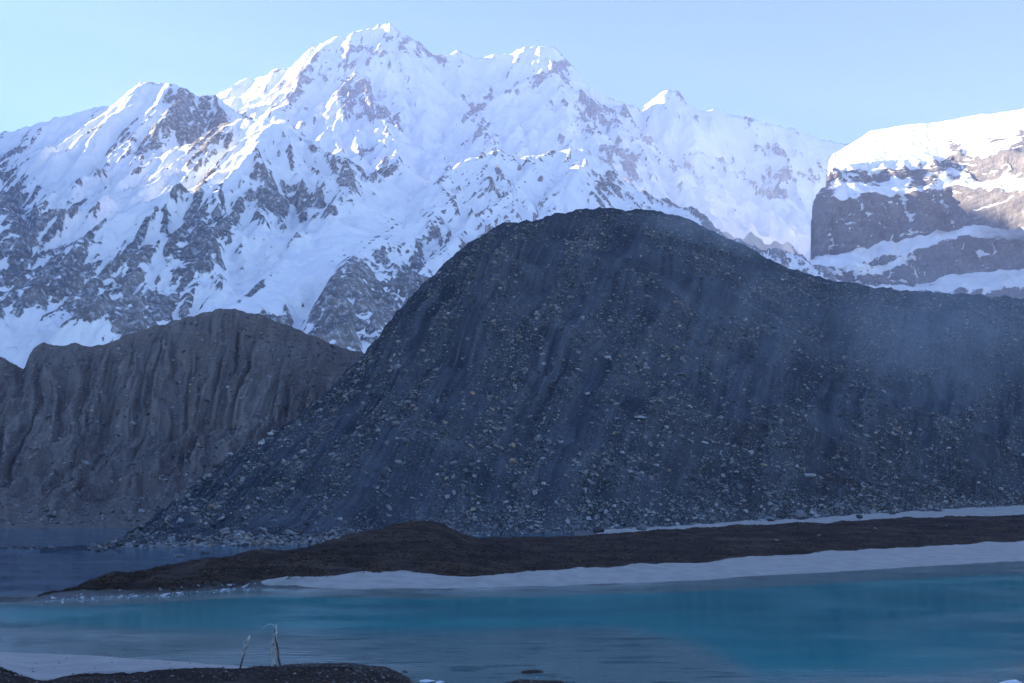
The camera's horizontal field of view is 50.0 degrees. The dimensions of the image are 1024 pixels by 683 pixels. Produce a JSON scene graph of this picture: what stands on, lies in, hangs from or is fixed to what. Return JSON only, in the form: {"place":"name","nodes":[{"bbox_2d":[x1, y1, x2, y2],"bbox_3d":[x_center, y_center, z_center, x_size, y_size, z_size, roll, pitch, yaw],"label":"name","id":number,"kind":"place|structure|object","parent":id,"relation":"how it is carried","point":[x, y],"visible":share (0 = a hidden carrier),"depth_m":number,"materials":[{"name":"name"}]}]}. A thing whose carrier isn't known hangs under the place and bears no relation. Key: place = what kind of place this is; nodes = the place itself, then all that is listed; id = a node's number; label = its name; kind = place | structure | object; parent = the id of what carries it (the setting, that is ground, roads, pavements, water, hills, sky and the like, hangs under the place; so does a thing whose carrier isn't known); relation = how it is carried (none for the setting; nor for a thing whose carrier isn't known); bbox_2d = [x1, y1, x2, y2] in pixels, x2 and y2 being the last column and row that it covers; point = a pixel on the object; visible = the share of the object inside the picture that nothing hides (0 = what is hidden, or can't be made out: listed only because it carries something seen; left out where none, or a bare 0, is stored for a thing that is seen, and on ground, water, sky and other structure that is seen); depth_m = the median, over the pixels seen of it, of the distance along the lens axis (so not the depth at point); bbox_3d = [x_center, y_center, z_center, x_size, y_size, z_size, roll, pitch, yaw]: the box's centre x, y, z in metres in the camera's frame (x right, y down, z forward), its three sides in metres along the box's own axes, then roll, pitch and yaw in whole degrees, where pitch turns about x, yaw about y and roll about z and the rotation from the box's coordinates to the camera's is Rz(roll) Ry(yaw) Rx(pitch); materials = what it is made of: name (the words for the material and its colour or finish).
{"place":"outdoors","nodes":[
{"label":"outdoors","id":0,"kind":"place"},
{"bbox_2d":[0,308,363,528],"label":"moraine ridge","id":1,"kind":"structure","parent":0,"point":[42,457],"depth_m":453.28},
{"bbox_2d":[0,312,361,525],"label":"ridge scree","id":2,"kind":"structure","parent":1,"relation":"on","point":[91,416],"depth_m":436.18,"materials":[{"name":"stone"}]},
{"bbox_2d":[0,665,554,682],"bbox_3d":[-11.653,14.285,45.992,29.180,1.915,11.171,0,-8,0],"label":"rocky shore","id":3,"kind":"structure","parent":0,"point":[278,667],"depth_m":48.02,"materials":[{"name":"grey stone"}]},
{"bbox_2d":[0,81,863,368],"bbox_3d":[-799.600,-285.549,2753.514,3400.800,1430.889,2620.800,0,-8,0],"label":"snow mountain","id":4,"kind":"structure","parent":0,"point":[139,206],"depth_m":2293.32,"materials":[{"name":"white snow"}]},
{"bbox_2d":[0,528,1023,682],"bbox_3d":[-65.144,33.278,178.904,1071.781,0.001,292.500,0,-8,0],"label":"water","id":5,"kind":"structure","parent":0,"point":[959,623],"depth_m":74.14,"materials":[{"name":"blue liquid"}]},
{"bbox_2d":[46,583,255,601],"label":"ice rubble","id":6,"kind":"object","parent":5,"relation":"on","point":[165,594],"visible":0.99,"depth_m":94.62,"materials":[{"name":"grey ice"}]},
{"bbox_2d":[172,554,184,556],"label":"boulder","id":7,"kind":"object","parent":5,"relation":"in","point":[178,555],"visible":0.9,"depth_m":148.55,"materials":[{"name":"grey stone"}]},
{"bbox_2d":[419,679,435,682],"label":"ice block","id":8,"kind":"object","parent":5,"relation":"on","point":[425,681],"depth_m":51.81,"materials":[{"name":"white ice"}]},
{"bbox_2d":[1000,680,1021,682],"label":"ice block","id":9,"kind":"object","parent":5,"relation":"on","point":[1012,681],"depth_m":51.55,"materials":[{"name":"white ice"}]},
{"bbox_2d":[0,514,1023,682],"bbox_3d":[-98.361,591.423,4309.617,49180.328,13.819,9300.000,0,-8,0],"label":"ground","id":10,"kind":"structure","parent":0,"point":[182,570],"depth_m":129.07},
{"bbox_2d":[0,544,105,550],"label":"bar stones","id":11,"kind":"object","parent":10,"relation":"on","point":[31,546],"visible":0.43,"depth_m":169.37,"materials":[{"name":"grey stone"}]},
{"bbox_2d":[0,652,248,680],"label":"bank snow","id":12,"kind":"structure","parent":10,"relation":"on","point":[45,669],"depth_m":53.74,"materials":[{"name":"white snow"}]},
{"bbox_2d":[239,635,250,668],"bbox_3d":[-12.351,14.378,50.627,0.536,1.678,0.203,0,-8,0],"label":"dead branch","id":13,"kind":"object","parent":10,"relation":"on","point":[245,646],"visible":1,"depth_m":50.62,"materials":[{"name":"wood"}]},
{"bbox_2d":[262,624,281,666],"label":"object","id":14,"kind":"object","parent":10,"relation":"on","point":[273,643],"visible":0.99,"depth_m":52.20,"materials":[{"name":"plant"}]},
{"bbox_2d":[0,658,574,682],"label":"gravel","id":15,"kind":"structure","parent":10,"relation":"on","point":[329,662],"depth_m":49.45,"materials":[{"name":"grey gravel"}]},
{"bbox_2d":[36,515,1023,596],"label":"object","id":16,"kind":"structure","parent":10,"relation":"on","point":[79,587],"depth_m":119.91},
{"bbox_2d":[635,524,646,529],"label":"boulder","id":17,"kind":"object","parent":10,"relation":"on","point":[642,527],"visible":0.94,"depth_m":223.18,"materials":[{"name":"grey stone"}]},
{"bbox_2d":[261,541,1023,588],"bbox_3d":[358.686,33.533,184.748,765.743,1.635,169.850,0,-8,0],"label":"shore snow","id":18,"kind":"structure","parent":10,"relation":"on","point":[870,559],"depth_m":117.71,"materials":[{"name":"white snow"}]},
{"bbox_2d":[597,505,1023,533],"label":"snow strip","id":19,"kind":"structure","parent":10,"relation":"on","point":[998,510],"depth_m":268.31,"materials":[{"name":"white snow"}]},
{"bbox_2d":[592,526,604,532],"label":"boulder","id":20,"kind":"object","parent":19,"relation":"on","point":[597,529],"visible":0.88,"depth_m":214.52,"materials":[{"name":"grey stone"}]},
{"bbox_2d":[794,510,806,519],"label":"boulder","id":21,"kind":"object","parent":19,"relation":"on","point":[799,514],"visible":0.95,"depth_m":257.39,"materials":[{"name":"grey stone"}]},
{"bbox_2d":[0,0,1023,144],"label":"sky","id":22,"kind":"structure","parent":0,"point":[838,71],"materials":[{"name":"blue"}]},
{"bbox_2d":[40,207,1023,551],"bbox_3d":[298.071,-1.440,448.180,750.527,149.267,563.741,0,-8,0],"label":"moraine hill","id":23,"kind":"structure","parent":0,"point":[360,497],"depth_m":341.48,"materials":[{"name":"grey gravel"}]},
{"bbox_2d":[391,421,399,425],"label":"boulder","id":24,"kind":"object","parent":23,"relation":"on","point":[393,423],"visible":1,"depth_m":262.13,"materials":[{"name":"grey stone"}]},
{"bbox_2d":[493,427,506,430],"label":"boulder","id":25,"kind":"object","parent":23,"relation":"on","point":[499,428],"visible":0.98,"depth_m":277.17,"materials":[{"name":"grey stone"}]},
{"bbox_2d":[90,210,1023,548],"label":"scree","id":26,"kind":"structure","parent":23,"relation":"on","point":[214,506],"depth_m":322.82,"materials":[{"name":"stone"}]},
{"bbox_2d":[117,451,1023,548],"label":"shore rubble","id":27,"kind":"object","parent":23,"relation":"on","point":[238,536],"visible":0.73,"depth_m":240.67,"materials":[{"name":"stone"}]},
{"bbox_2d":[804,473,815,476],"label":"boulder","id":28,"kind":"object","parent":23,"relation":"on","point":[809,474],"visible":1,"depth_m":295.73,"materials":[{"name":"grey stone"}]},
{"bbox_2d":[216,23,849,260],"bbox_3d":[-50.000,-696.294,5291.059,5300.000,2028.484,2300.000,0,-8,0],"label":"mountain massif","id":29,"kind":"structure","parent":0,"point":[376,98],"depth_m":5238.75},
{"bbox_2d":[809,109,1023,298],"bbox_3d":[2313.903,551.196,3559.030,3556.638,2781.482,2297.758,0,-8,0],"label":"snowy mountain","id":30,"kind":"structure","parent":0,"point":[935,207],"depth_m":2980.98,"materials":[{"name":"white snow"}]}
]}

